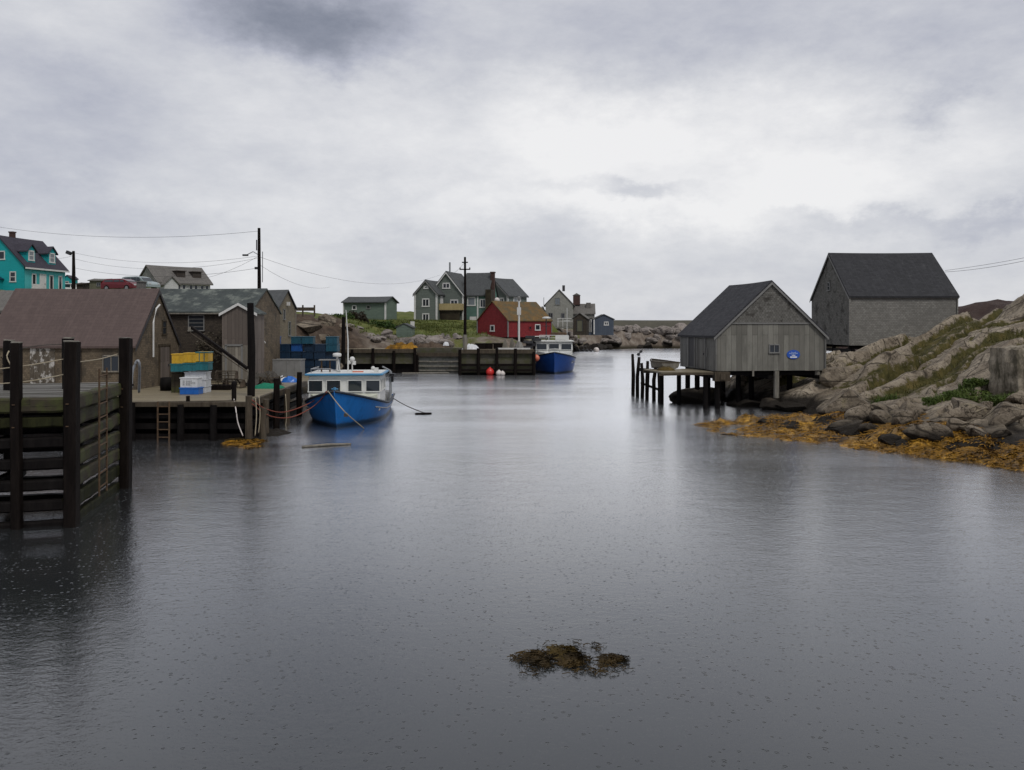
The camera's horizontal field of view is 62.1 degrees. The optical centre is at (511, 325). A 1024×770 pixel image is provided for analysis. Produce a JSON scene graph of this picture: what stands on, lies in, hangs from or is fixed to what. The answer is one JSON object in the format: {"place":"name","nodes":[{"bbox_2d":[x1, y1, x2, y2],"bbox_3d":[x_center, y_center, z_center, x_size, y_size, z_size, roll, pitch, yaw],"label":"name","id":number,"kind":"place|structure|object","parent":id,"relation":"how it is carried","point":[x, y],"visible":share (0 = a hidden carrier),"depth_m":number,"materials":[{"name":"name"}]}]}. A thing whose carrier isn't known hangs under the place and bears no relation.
{"place":"outdoors","nodes":[
{"label":"outdoors","id":0,"kind":"place"},
{"bbox_2d":[0,290,13,313],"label":"grey roof shed","id":1,"kind":"structure","parent":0,"point":[5,295],"depth_m":63.38,"materials":[{"name":"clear wood"}]},
{"bbox_2d":[0,288,180,389],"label":"brown roof shed","id":2,"kind":"structure","parent":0,"point":[96,323],"depth_m":41.40,"materials":[{"name":"wood"}]},
{"bbox_2d":[101,355,118,371],"bbox_3d":[-19.000,1.782,40.260,0.856,0.813,0.080,0,0,0],"label":"window","id":3,"kind":"structure","parent":2,"relation":"in","point":[112,363],"depth_m":40.29,"materials":[{"name":"clear glass"}]},
{"bbox_2d":[161,347,168,377],"bbox_3d":[-17.806,2.030,43.600,0.082,1.900,1.200,0,0,0],"label":"door","id":4,"kind":"structure","parent":2,"relation":"in","point":[164,350],"depth_m":43.57,"materials":[{"name":"wood"}]},
{"bbox_2d":[87,279,104,288],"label":"olive shed","id":5,"kind":"structure","parent":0,"point":[94,283],"depth_m":102.00,"materials":[{"name":"green wood"}]},
{"bbox_2d":[255,371,281,384],"bbox_3d":[-12.805,2.666,43.800,1.929,0.727,1.000,0,0,0],"label":"rope pile","id":6,"kind":"object","parent":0,"point":[271,373],"visible":0.46,"depth_m":43.75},
{"bbox_2d":[253,428,290,436],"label":"shore rock","id":7,"kind":"object","parent":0,"point":[276,432],"visible":0.48,"depth_m":35.05,"materials":[{"name":"stone"}]},
{"bbox_2d":[341,317,344,369],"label":"mast","id":8,"kind":"object","parent":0,"point":[343,344],"visible":0.66,"depth_m":74.86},
{"bbox_2d":[0,328,1023,769],"bbox_3d":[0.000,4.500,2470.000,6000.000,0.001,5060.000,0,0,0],"label":"water","id":9,"kind":"structure","parent":0,"point":[396,586],"depth_m":14.04,"materials":[{"name":"liquid"}]},
{"bbox_2d":[0,337,133,529],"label":"crib wharf","id":10,"kind":"structure","parent":9,"relation":"in","point":[71,403],"depth_m":19.14,"materials":[{"name":"grey wood"}]},
{"bbox_2d":[0,372,308,440],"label":"wharf deck","id":11,"kind":"structure","parent":9,"relation":"in","point":[153,418],"depth_m":35.02,"materials":[{"name":"grey wood"}]},
{"bbox_2d":[132,360,140,392],"bbox_3d":[-14.382,1.936,32.504,0.374,1.351,1.484,0,0,-23],"label":"handrail","id":12,"kind":"object","parent":11,"relation":"on","point":[139,372],"visible":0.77,"depth_m":32.06,"materials":[{"name":"grey metal"}]},
{"bbox_2d":[160,377,170,390],"bbox_3d":[-16.188,2.720,39.900,0.640,0.620,0.624,0,0,0],"label":"barrel","id":13,"kind":"object","parent":11,"relation":"on","point":[165,383],"visible":0.72,"depth_m":39.63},
{"bbox_2d":[171,372,184,392],"bbox_3d":[-15.246,2.568,38.900,0.550,0.923,0.550,0,0,0],"label":"green crate","id":14,"kind":"object","parent":11,"relation":"on","point":[175,381],"visible":0.71,"depth_m":38.65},
{"bbox_2d":[170,364,184,371],"bbox_3d":[-15.099,1.879,38.600,0.610,0.363,0.750,0,0,-3],"label":"teal crate","id":15,"kind":"object","parent":14,"relation":"on","point":[176,367],"visible":0.68,"depth_m":38.25,"materials":[{"name":"plastic"}]},
{"bbox_2d":[171,353,183,363],"bbox_3d":[-15.077,1.474,38.600,0.590,0.443,0.710,0,0,-5],"label":"yellow crate","id":16,"kind":"object","parent":15,"relation":"on","point":[177,358],"visible":0.85,"depth_m":38.27,"materials":[{"name":"plastic"}]},
{"bbox_2d":[179,387,203,393],"bbox_3d":[-14.288,2.878,37.900,0.870,0.303,0.650,0,0,0],"label":"blue tub","id":17,"kind":"object","parent":11,"relation":"on","point":[198,390],"visible":0.88,"depth_m":37.60,"materials":[{"name":"plastic"}]},
{"bbox_2d":[179,377,202,387],"bbox_3d":[-14.310,2.503,37.900,0.810,0.443,0.600,0,0,0],"label":"white box","id":18,"kind":"object","parent":17,"relation":"on","point":[190,382],"visible":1,"depth_m":37.62,"materials":[{"name":"plastic"}]},
{"bbox_2d":[202,385,211,392],"bbox_3d":[-14.319,2.872,38.750,1.000,0.313,0.750,0,0,2],"label":"white box","id":19,"kind":"object","parent":11,"relation":"on","point":[206,389],"visible":0.38,"depth_m":38.59,"materials":[{"name":"plastic"}]},
{"bbox_2d":[202,378,211,385],"bbox_3d":[-14.319,2.551,38.750,1.000,0.313,0.750,0,0,0],"label":"white box","id":20,"kind":"object","parent":19,"relation":"on","point":[206,382],"visible":0.38,"depth_m":38.52,"materials":[{"name":"plastic"}]},
{"bbox_2d":[184,371,211,378],"bbox_3d":[-14.319,2.232,38.750,1.000,0.313,0.750,0,0,-2],"label":"white box","id":21,"kind":"object","parent":20,"relation":"on","point":[205,374],"visible":0.79,"depth_m":38.41,"materials":[{"name":"plastic"}]},
{"bbox_2d":[182,363,198,370],"bbox_3d":[-14.541,1.849,38.600,0.610,0.363,0.750,0,0,-3],"label":"teal crate","id":22,"kind":"object","parent":21,"relation":"on","point":[188,366],"visible":0.76,"depth_m":38.25,"materials":[{"name":"plastic"}]},
{"bbox_2d":[183,352,195,362],"bbox_3d":[-14.523,1.429,38.600,0.590,0.443,0.710,0,0,-3],"label":"yellow crate","id":23,"kind":"object","parent":22,"relation":"on","point":[189,357],"visible":0.83,"depth_m":38.27,"materials":[{"name":"plastic"}]},
{"bbox_2d":[195,362,212,369],"bbox_3d":[-13.982,1.819,38.600,0.610,0.363,0.750,0,0,-3],"label":"teal crate","id":24,"kind":"object","parent":21,"relation":"on","point":[203,365],"visible":0.91,"depth_m":38.25,"materials":[{"name":"plastic"}]},
{"bbox_2d":[195,351,213,361],"bbox_3d":[-13.969,1.383,38.600,0.590,0.443,0.710,0,0,0],"label":"yellow crate","id":25,"kind":"object","parent":24,"relation":"on","point":[204,356],"visible":1,"depth_m":38.27,"materials":[{"name":"plastic"}]},
{"bbox_2d":[133,281,281,382],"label":"mossy roof shed","id":26,"kind":"structure","parent":11,"relation":"on","point":[214,311],"depth_m":47.00,"materials":[{"name":"wood"}]},
{"bbox_2d":[187,315,204,330],"bbox_3d":[-17.450,-0.169,46.960,0.930,0.902,0.080,0,0,0],"label":"window","id":27,"kind":"structure","parent":26,"relation":"in","point":[197,321],"depth_m":46.98,"materials":[{"name":"clear glass"}]},
{"bbox_2d":[195,331,221,362],"bbox_3d":[-16.608,1.251,46.769,1.810,2.015,0.631,0,0,0],"label":"creeper","id":28,"kind":"object","parent":26,"relation":"attached to","point":[203,348],"visible":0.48,"depth_m":46.70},
{"bbox_2d":[216,335,221,379],"bbox_3d":[-15.900,1.730,46.970,0.900,2.500,0.040,0,0,0],"label":"door","id":29,"kind":"structure","parent":26,"relation":"in","point":[218,364],"depth_m":46.95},
{"bbox_2d":[227,347,240,381],"bbox_3d":[-14.800,2.055,45.221,0.750,1.850,0.082,0,0,0],"label":"door","id":30,"kind":"structure","parent":26,"relation":"in","point":[235,351],"depth_m":45.23,"materials":[{"name":"wood"}]},
{"bbox_2d":[188,303,254,396],"bbox_3d":[-12.854,1.069,37.565,4.118,4.125,0.418,0,0,32],"label":"hoist derrick","id":31,"kind":"object","parent":11,"relation":"on","point":[250,368],"visible":0.9,"depth_m":36.50,"materials":[{"name":"wood"}]},
{"bbox_2d":[211,384,231,389],"bbox_3d":[-13.882,2.908,40.400,1.200,0.225,0.600,0,0,0],"label":"pallet","id":32,"kind":"object","parent":11,"relation":"on","point":[221,387],"visible":0.67,"depth_m":40.11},
{"bbox_2d":[255,383,284,388],"bbox_3d":[-11.899,2.894,41.500,1.616,0.271,1.000,0,0,0],"label":"net pile","id":33,"kind":"object","parent":11,"relation":"on","point":[266,386],"visible":0.8,"depth_m":41.16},
{"bbox_2d":[272,359,281,375],"bbox_3d":[-14.490,2.518,51.800,1.170,1.023,0.950,0,0,2],"label":"grey tub","id":34,"kind":"object","parent":11,"relation":"on","point":[277,366],"visible":0.4,"depth_m":51.34,"materials":[{"name":"plastic"}]},
{"bbox_2d":[281,359,304,375],"bbox_3d":[-13.338,2.518,51.800,1.250,1.023,0.950,0,0,2],"label":"grey tub","id":35,"kind":"object","parent":11,"relation":"on","point":[291,367],"visible":0.93,"depth_m":51.35,"materials":[{"name":"plastic"}]},
{"bbox_2d":[222,437,266,448],"bbox_3d":[-10.206,4.442,32.503,1.811,0.105,3.370,0,0,-11],"label":"floating seaweed","id":36,"kind":"object","parent":9,"relation":"on","point":[238,440],"visible":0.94,"depth_m":32.58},
{"bbox_2d":[302,443,350,447],"bbox_3d":[-6.939,4.458,31.822,1.846,0.122,0.139,0,0,-26],"label":"drift log","id":37,"kind":"object","parent":9,"relation":"on","point":[321,445],"visible":1,"depth_m":31.79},
{"bbox_2d":[304,312,394,427],"bbox_3d":[-7.953,2.140,42.054,4.135,5.843,10.361,0,0,-3],"label":"fishing boat","id":38,"kind":"object","parent":9,"relation":"on","point":[362,396],"visible":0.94,"depth_m":40.04,"materials":[{"name":"blue paint"}]},
{"bbox_2d":[416,353,457,371],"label":"pale slipway","id":39,"kind":"structure","parent":9,"relation":"in","point":[436,362],"depth_m":82.75,"materials":[{"name":"grey concrete"}]},
{"bbox_2d":[416,347,462,352],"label":"seawall","id":40,"kind":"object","parent":39,"relation":"on","point":[439,350],"visible":0.79,"depth_m":82.50,"materials":[{"name":"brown concrete"}]},
{"bbox_2d":[416,341,449,347],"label":"net pile","id":41,"kind":"object","parent":40,"relation":"on","point":[431,344],"visible":0.71,"depth_m":83.80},
{"bbox_2d":[458,348,535,374],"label":"wharf","id":42,"kind":"structure","parent":9,"relation":"in","point":[479,361],"depth_m":77.75,"materials":[{"name":"brown wood"}]},
{"bbox_2d":[459,257,469,348],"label":"utility pole","id":43,"kind":"object","parent":42,"relation":"on","point":[465,323],"visible":0.94,"depth_m":78.38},
{"bbox_2d":[514,296,523,347],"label":"harbour light","id":44,"kind":"object","parent":42,"relation":"on","point":[518,344],"visible":0.91,"depth_m":79.92,"materials":[{"name":"metal"}]},
{"bbox_2d":[523,336,540,348],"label":"trap stack","id":45,"kind":"object","parent":42,"relation":"on","point":[530,344],"visible":0.94,"depth_m":81.72,"materials":[{"name":"metal"}]},
{"bbox_2d":[534,317,575,373],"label":"fishing boat","id":46,"kind":"object","parent":9,"relation":"on","point":[556,356],"visible":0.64,"depth_m":81.81,"materials":[{"name":"blue paint"}]},
{"bbox_2d":[507,639,632,675],"bbox_3d":[0.767,4.456,11.504,1.675,0.080,1.281,0,0,0],"label":"floating seaweed","id":47,"kind":"object","parent":9,"relation":"on","point":[572,655],"visible":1,"depth_m":11.41,"materials":[{"name":"plant"}]},
{"bbox_2d":[631,354,634,394],"bbox_3d":[7.896,3.561,55.441,0.259,3.481,0.259,0,0,16],"label":"mooring post","id":48,"kind":"object","parent":9,"relation":"in","point":[632,376],"visible":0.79,"depth_m":55.36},
{"bbox_2d":[636,357,640,396],"bbox_3d":[7.994,3.628,53.867,0.326,3.345,0.238,0,0,15],"label":"mooring post","id":49,"kind":"object","parent":9,"relation":"in","point":[637,377],"visible":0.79,"depth_m":53.77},
{"bbox_2d":[652,368,656,400],"bbox_3d":[8.588,3.633,50.983,0.384,3.335,0.267,0,0,0],"label":"mooring post","id":50,"kind":"object","parent":9,"relation":"in","point":[653,387],"visible":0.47,"depth_m":50.91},
{"bbox_2d":[643,369,713,408],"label":"dock platform","id":51,"kind":"structure","parent":9,"relation":"in","point":[680,372],"depth_m":46.05,"materials":[{"name":"grey wood"}]},
{"bbox_2d":[650,358,679,368],"bbox_3d":[8.525,2.167,48.631,1.240,0.546,2.244,0,0,-20],"label":"dinghy","id":52,"kind":"object","parent":51,"relation":"on","point":[656,363],"visible":0.94,"depth_m":47.83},
{"bbox_2d":[669,387,725,403],"bbox_3d":[11.025,4.182,49.758,3.495,1.201,1.942,-3,-2,-5],"label":"boulder","id":53,"kind":"object","parent":9,"relation":"in","point":[692,395],"visible":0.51,"depth_m":49.36,"materials":[{"name":"stone"}]},
{"bbox_2d":[0,0,1023,319],"label":"sky","id":54,"kind":"structure","parent":0,"point":[643,159],"materials":[{"name":"grey"}]},
{"bbox_2d":[290,311,838,393],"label":"ground","id":55,"kind":"structure","parent":0,"point":[357,338],"depth_m":93.16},
{"bbox_2d":[0,231,69,289],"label":"teal house","id":56,"kind":"structure","parent":55,"relation":"on","point":[24,263],"depth_m":101.38,"materials":[{"name":"wood"}]},
{"bbox_2d":[65,250,75,288],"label":"lamp pole","id":57,"kind":"object","parent":55,"relation":"on","point":[72,253],"visible":0.87,"depth_m":91.86,"materials":[{"name":"wood"}]},
{"bbox_2d":[100,279,135,288],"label":"parked car","id":58,"kind":"object","parent":55,"relation":"on","point":[117,284],"visible":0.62,"depth_m":87.27,"materials":[{"name":"red paint"}]},
{"bbox_2d":[122,276,159,287],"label":"parked car","id":59,"kind":"object","parent":55,"relation":"on","point":[150,283],"visible":0.45,"depth_m":92.34,"materials":[{"name":"silver metal"}]},
{"bbox_2d":[139,265,212,288],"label":"white house","id":60,"kind":"structure","parent":55,"relation":"on","point":[168,277],"depth_m":111.82,"materials":[{"name":"clear wood"}]},
{"bbox_2d":[242,228,262,287],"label":"utility pole","id":61,"kind":"object","parent":55,"relation":"on","point":[258,267],"visible":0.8,"depth_m":71.90,"materials":[{"name":"black wood"}]},
{"bbox_2d":[269,290,297,343],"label":"tan shed","id":62,"kind":"structure","parent":55,"relation":"on","point":[285,302],"depth_m":59.18,"materials":[{"name":"wood"}]},
{"bbox_2d":[296,320,322,334],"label":"boulder","id":63,"kind":"object","parent":55,"relation":"on","point":[309,327],"visible":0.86,"depth_m":68.73,"materials":[{"name":"stone"}]},
{"bbox_2d":[318,313,335,322],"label":"boulder","id":64,"kind":"object","parent":55,"relation":"on","point":[326,317],"visible":0.7,"depth_m":87.01,"materials":[{"name":"stone"}]},
{"bbox_2d":[349,310,369,322],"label":"round bush","id":65,"kind":"object","parent":55,"relation":"on","point":[362,316],"visible":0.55,"depth_m":107.93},
{"bbox_2d":[341,296,398,319],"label":"green shed","id":66,"kind":"structure","parent":55,"relation":"on","point":[379,308],"depth_m":117.43,"materials":[{"name":"clear wood"}]},
{"bbox_2d":[338,348,416,372],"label":"old quay","id":67,"kind":"structure","parent":55,"relation":"on","point":[398,360],"depth_m":81.15,"materials":[{"name":"brown wood"}]},
{"bbox_2d":[385,342,417,348],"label":"net pile","id":68,"kind":"object","parent":67,"relation":"on","point":[402,345],"visible":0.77,"depth_m":83.10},
{"bbox_2d":[318,313,487,339],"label":"grass","id":69,"kind":"structure","parent":55,"relation":"on","point":[434,327],"depth_m":103.16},
{"bbox_2d":[395,323,415,336],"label":"green hut","id":70,"kind":"object","parent":55,"relation":"on","point":[405,330],"visible":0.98,"depth_m":92.89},
{"bbox_2d":[413,262,498,319],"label":"village house","id":71,"kind":"structure","parent":55,"relation":"on","point":[442,298],"depth_m":127.51,"materials":[{"name":"grey wood"}]},
{"bbox_2d":[495,278,528,301],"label":"dark green house","id":72,"kind":"structure","parent":55,"relation":"on","point":[511,290],"depth_m":137.28,"materials":[{"name":"clear wood"}]},
{"bbox_2d":[476,301,552,350],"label":"red shed","id":73,"kind":"structure","parent":55,"relation":"on","point":[497,318],"depth_m":93.22,"materials":[{"name":"wood"}]},
{"bbox_2d":[541,285,595,327],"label":"grey house","id":74,"kind":"structure","parent":55,"relation":"on","point":[561,310],"depth_m":141.87,"materials":[{"name":"wood"}]},
{"bbox_2d":[572,313,589,334],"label":"dark shed","id":75,"kind":"structure","parent":55,"relation":"on","point":[580,323],"depth_m":136.78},
{"bbox_2d":[589,314,614,334],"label":"slate blue shed","id":76,"kind":"structure","parent":55,"relation":"on","point":[602,324],"depth_m":139.00,"materials":[{"name":"wood"}]},
{"bbox_2d":[563,320,691,328],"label":"hill","id":77,"kind":"structure","parent":0,"point":[652,323],"depth_m":391.28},
{"bbox_2d":[722,294,1023,451],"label":"rocky slope","id":78,"kind":"structure","parent":0,"point":[894,355],"depth_m":46.14,"materials":[{"name":"stone"}]},
{"bbox_2d":[736,399,760,406],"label":"boulder","id":79,"kind":"object","parent":78,"relation":"on","point":[748,403],"visible":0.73,"depth_m":47.23,"materials":[{"name":"stone"}]},
{"bbox_2d":[677,280,828,408],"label":"fishing shed","id":80,"kind":"structure","parent":78,"relation":"on","point":[766,329],"depth_m":46.56,"materials":[{"name":"wood"}]},
{"bbox_2d":[689,338,693,365],"bbox_3d":[10.492,1.515,49.609,0.020,1.650,0.900,0,0,-8],"label":"doorway","id":81,"kind":"structure","parent":80,"relation":"in","point":[691,340],"depth_m":49.63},
{"bbox_2d":[698,339,703,368],"bbox_3d":[10.682,1.565,47.969,0.082,1.650,1.100,0,0,-8],"label":"door","id":82,"kind":"structure","parent":80,"relation":"in","point":[700,341],"depth_m":47.96,"materials":[{"name":"wood"}]},
{"bbox_2d":[759,398,780,409],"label":"boulder","id":83,"kind":"object","parent":78,"relation":"on","point":[767,403],"visible":0.77,"depth_m":45.61,"materials":[{"name":"stone"}]},
{"bbox_2d":[775,401,806,411],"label":"boulder","id":84,"kind":"object","parent":78,"relation":"on","point":[788,406],"visible":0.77,"depth_m":44.55,"materials":[{"name":"stone"}]},
{"bbox_2d":[819,367,859,387],"bbox_3d":[18.494,3.036,46.946,3.926,1.458,1.234,6,-3,-25],"label":"boulder","id":85,"kind":"object","parent":78,"relation":"on","point":[830,377],"visible":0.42,"depth_m":46.08,"materials":[{"name":"stone"}]},
{"bbox_2d":[827,419,852,428],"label":"boulder","id":86,"kind":"object","parent":78,"relation":"on","point":[838,423],"visible":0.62,"depth_m":34.40,"materials":[{"name":"stone"}]},
{"bbox_2d":[816,389,869,414],"bbox_3d":[15.147,3.554,38.533,2.616,1.278,1.400,-6,16,16],"label":"boulder","id":87,"kind":"object","parent":78,"relation":"on","point":[845,400],"visible":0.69,"depth_m":38.27,"materials":[{"name":"stone"}]},
{"bbox_2d":[825,419,862,433],"bbox_3d":[13.682,4.241,34.493,1.649,0.747,1.378,-13,-8,-27],"label":"boulder","id":88,"kind":"object","parent":78,"relation":"on","point":[854,425],"visible":0.46,"depth_m":33.98,"materials":[{"name":"stone"}]},
{"bbox_2d":[844,404,872,422],"bbox_3d":[14.551,3.812,35.343,1.966,1.070,0.488,-16,-7,-26],"label":"boulder","id":89,"kind":"object","parent":78,"relation":"on","point":[861,412],"visible":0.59,"depth_m":35.09,"materials":[{"name":"stone"}]},
{"bbox_2d":[695,412,1023,469],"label":"rockweed","id":90,"kind":"object","parent":78,"relation":"on","point":[801,418],"visible":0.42,"depth_m":33.02,"materials":[{"name":"plant"}]},
{"bbox_2d":[691,411,1023,470],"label":"seaweed fronds","id":91,"kind":"object","parent":90,"relation":"on","point":[1001,462],"visible":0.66,"depth_m":30.76,"materials":[{"name":"plant"}]},
{"bbox_2d":[858,423,879,434],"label":"boulder","id":92,"kind":"object","parent":78,"relation":"on","point":[863,427],"visible":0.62,"depth_m":33.21,"materials":[{"name":"stone"}]},
{"bbox_2d":[869,409,892,423],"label":"boulder","id":93,"kind":"object","parent":78,"relation":"on","point":[878,416],"visible":0.88,"depth_m":34.71,"materials":[{"name":"stone"}]},
{"bbox_2d":[870,403,891,411],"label":"boulder","id":94,"kind":"object","parent":78,"relation":"on","point":[874,406],"visible":0.53,"depth_m":35.37,"materials":[{"name":"stone"}]},
{"bbox_2d":[810,253,959,351],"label":"shingle house","id":95,"kind":"structure","parent":78,"relation":"on","point":[859,300],"depth_m":60.82,"materials":[{"name":"wood"}]},
{"bbox_2d":[878,433,900,445],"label":"boulder","id":96,"kind":"object","parent":78,"relation":"on","point":[890,439],"visible":0.6,"depth_m":31.40,"materials":[{"name":"stone"}]},
{"bbox_2d":[784,315,1023,396],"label":"dry grass","id":97,"kind":"structure","parent":78,"relation":"on","point":[993,341],"depth_m":47.25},
{"bbox_2d":[891,409,917,426],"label":"boulder","id":98,"kind":"object","parent":78,"relation":"on","point":[902,417],"visible":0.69,"depth_m":32.97,"materials":[{"name":"stone"}]},
{"bbox_2d":[899,401,925,416],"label":"boulder","id":99,"kind":"object","parent":78,"relation":"on","point":[910,406],"visible":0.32,"depth_m":34.36,"materials":[{"name":"stone"}]},
{"bbox_2d":[902,422,953,442],"bbox_3d":[15.165,3.930,31.030,1.704,0.870,0.881,0,0,25],"label":"boulder","id":100,"kind":"object","parent":78,"relation":"on","point":[932,432],"visible":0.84,"depth_m":30.69,"materials":[{"name":"stone"}]},
{"bbox_2d":[946,418,970,431],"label":"boulder","id":101,"kind":"object","parent":78,"relation":"on","point":[955,424],"visible":0.66,"depth_m":31.14,"materials":[{"name":"stone"}]},
{"bbox_2d":[939,404,988,420],"bbox_3d":[17.588,3.450,33.319,1.936,0.847,0.816,0,0,-2],"label":"boulder","id":102,"kind":"object","parent":78,"relation":"on","point":[963,413],"visible":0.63,"depth_m":32.95,"materials":[{"name":"stone"}]},
{"bbox_2d":[938,389,992,400],"bbox_3d":[19.491,2.994,36.747,2.249,0.582,1.720,0,0,-31],"label":"weed patch","id":103,"kind":"object","parent":78,"relation":"on","point":[973,397],"visible":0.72,"depth_m":36.52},
{"bbox_2d":[951,397,989,413],"bbox_3d":[18.174,3.372,33.567,1.537,0.814,1.278,15,3,-4],"label":"boulder","id":104,"kind":"object","parent":78,"relation":"on","point":[958,402],"visible":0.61,"depth_m":33.40,"materials":[{"name":"stone"}]},
{"bbox_2d":[962,377,988,386],"bbox_3d":[21.036,2.537,38.191,2.104,0.528,1.318,0,0,-25],"label":"weed patch","id":105,"kind":"object","parent":78,"relation":"on","point":[982,381],"visible":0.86,"depth_m":37.75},
{"bbox_2d":[965,425,988,436],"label":"boulder","id":106,"kind":"object","parent":78,"relation":"on","point":[972,430],"visible":0.71,"depth_m":30.38,"materials":[{"name":"stone"}]},
{"bbox_2d":[978,393,1009,402],"bbox_3d":[20.545,3.046,35.401,2.027,0.560,1.553,0,0,0],"label":"weed patch","id":107,"kind":"object","parent":78,"relation":"on","point":[995,398],"visible":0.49,"depth_m":35.38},
{"bbox_2d":[989,428,1011,438],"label":"boulder","id":108,"kind":"object","parent":78,"relation":"on","point":[1001,432],"visible":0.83,"depth_m":30.42,"materials":[{"name":"stone"}]},
{"bbox_2d":[983,401,1023,425],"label":"boulder","id":109,"kind":"object","parent":78,"relation":"on","point":[1005,413],"visible":0.96,"depth_m":31.94,"materials":[{"name":"stone"}]},
{"bbox_2d":[988,344,1023,398],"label":"stone block","id":110,"kind":"structure","parent":78,"relation":"on","point":[1006,367],"depth_m":36.80,"materials":[{"name":"stone"}]},
{"bbox_2d":[1003,390,1023,403],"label":"boulder","id":111,"kind":"object","parent":78,"relation":"on","point":[1017,397],"visible":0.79,"depth_m":33.76,"materials":[{"name":"stone"}]},
{"bbox_2d":[871,377,1022,406],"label":"green grass","id":112,"kind":"structure","parent":0,"point":[967,387],"depth_m":36.96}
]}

